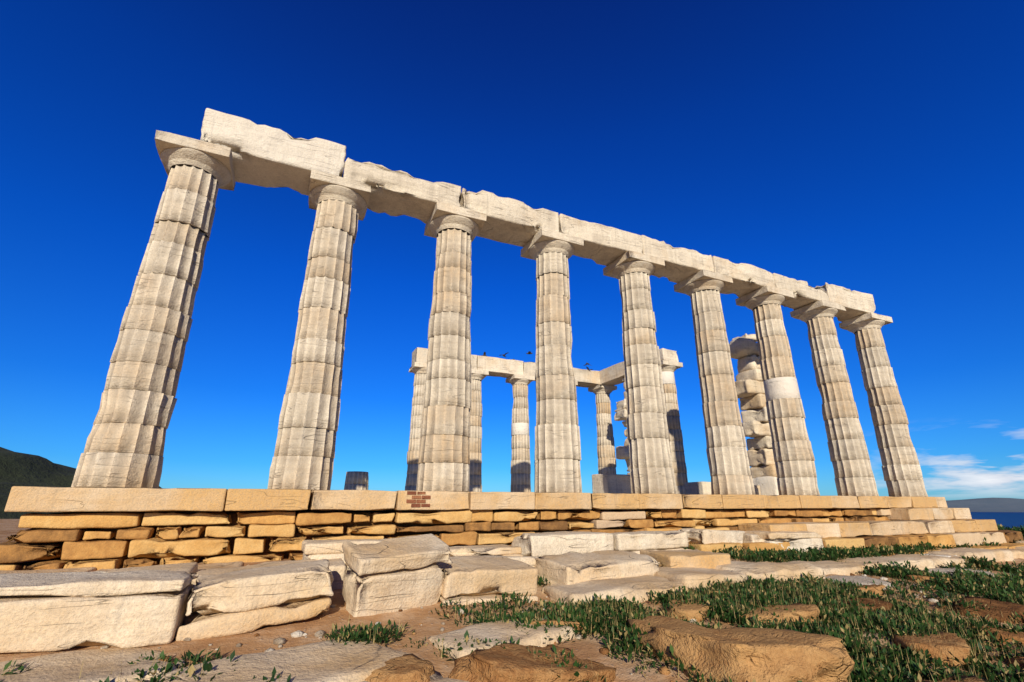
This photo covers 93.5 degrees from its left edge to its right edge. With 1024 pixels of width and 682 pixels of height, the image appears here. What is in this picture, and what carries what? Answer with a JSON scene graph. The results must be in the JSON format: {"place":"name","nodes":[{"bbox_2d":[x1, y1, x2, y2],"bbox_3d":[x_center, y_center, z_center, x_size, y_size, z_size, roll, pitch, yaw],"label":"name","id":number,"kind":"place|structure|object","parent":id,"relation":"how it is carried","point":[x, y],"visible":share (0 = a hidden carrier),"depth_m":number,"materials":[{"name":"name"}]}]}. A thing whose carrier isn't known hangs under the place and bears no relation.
{"place":"outdoors","nodes":[
{"label":"outdoors","id":0,"kind":"place"},
{"bbox_2d":[0,447,160,518],"bbox_3d":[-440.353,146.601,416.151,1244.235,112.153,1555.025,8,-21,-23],"label":"hill","id":1,"kind":"structure","parent":0,"point":[20,469],"depth_m":396.46,"materials":[{"name":"green plant"}]},
{"bbox_2d":[0,519,1023,681],"bbox_3d":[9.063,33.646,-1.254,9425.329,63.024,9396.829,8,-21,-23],"label":"ground","id":2,"kind":"structure","parent":0,"point":[339,614],"depth_m":4.39,"materials":[{"name":"brown soil"}]},
{"bbox_2d":[0,529,1023,681],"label":"fallen blocks","id":3,"kind":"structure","parent":2,"relation":"on","point":[130,612],"depth_m":4.70,"materials":[{"name":"stone"}]},
{"bbox_2d":[0,524,1023,681],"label":"grass","id":4,"kind":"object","parent":2,"relation":"on","point":[872,660],"visible":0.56,"depth_m":5.11,"materials":[{"name":"green plant"}]},
{"bbox_2d":[0,508,1023,569],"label":"foundation wall","id":5,"kind":"structure","parent":2,"relation":"on","point":[109,540],"depth_m":7.71,"materials":[{"name":"beige stone"}]},
{"bbox_2d":[4,486,997,537],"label":"temple platform","id":6,"kind":"structure","parent":5,"relation":"on","point":[922,515],"depth_m":8.94,"materials":[{"name":"beige stone"}]},
{"bbox_2d":[406,491,430,506],"bbox_3d":[-1.614,2.730,8.300,0.418,0.263,0.064,8,-21,-23],"label":"brick patch","id":7,"kind":"object","parent":6,"relation":"attached to","point":[414,496],"visible":1,"depth_m":8.27,"materials":[{"name":"red brick"}]},
{"bbox_2d":[71,130,927,496],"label":"columns","id":8,"kind":"structure","parent":6,"relation":"on","point":[125,442],"depth_m":10.05,"materials":[{"name":"stone"}]},
{"bbox_2d":[200,108,875,387],"bbox_3d":[0.712,-0.663,18.506,20.184,0.865,13.414,8,-21,-23],"label":"architrave","id":9,"kind":"object","parent":8,"relation":"on","point":[265,156],"visible":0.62,"depth_m":11.22,"materials":[{"name":"stone"}]},
{"bbox_2d":[344,360,687,493],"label":"columns","id":10,"kind":"structure","parent":6,"relation":"on","point":[520,467],"depth_m":22.50,"materials":[{"name":"stone"}]},
{"bbox_2d":[592,333,778,494],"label":"antae cella wall","id":11,"kind":"structure","parent":6,"relation":"on","point":[749,384],"depth_m":17.10,"materials":[{"name":"stone"}]},
{"bbox_2d":[66,564,1013,681],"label":"pale stones","id":12,"kind":"object","parent":2,"relation":"on","point":[864,579],"visible":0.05,"depth_m":5.25,"materials":[{"name":"grey stone"}]},
{"bbox_2d":[158,558,1023,681],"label":"rocks","id":13,"kind":"object","parent":2,"relation":"on","point":[741,654],"visible":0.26,"depth_m":3.75,"materials":[{"name":"brown stone"}]},
{"bbox_2d":[0,0,1023,499],"label":"sky","id":14,"kind":"structure","parent":0,"point":[874,147],"materials":[{"name":"blue"}]},
{"bbox_2d":[946,498,1023,511],"bbox_3d":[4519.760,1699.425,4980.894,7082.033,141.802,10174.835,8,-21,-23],"label":"island","id":15,"kind":"structure","parent":0,"point":[995,505],"depth_m":4503.20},
{"bbox_2d":[970,512,1023,528],"bbox_3d":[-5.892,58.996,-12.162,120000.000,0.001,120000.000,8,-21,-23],"label":"sea","id":16,"kind":"structure","parent":0,"point":[1009,519],"depth_m":2395.11,"materials":[{"name":"blue liquid"}]}
]}

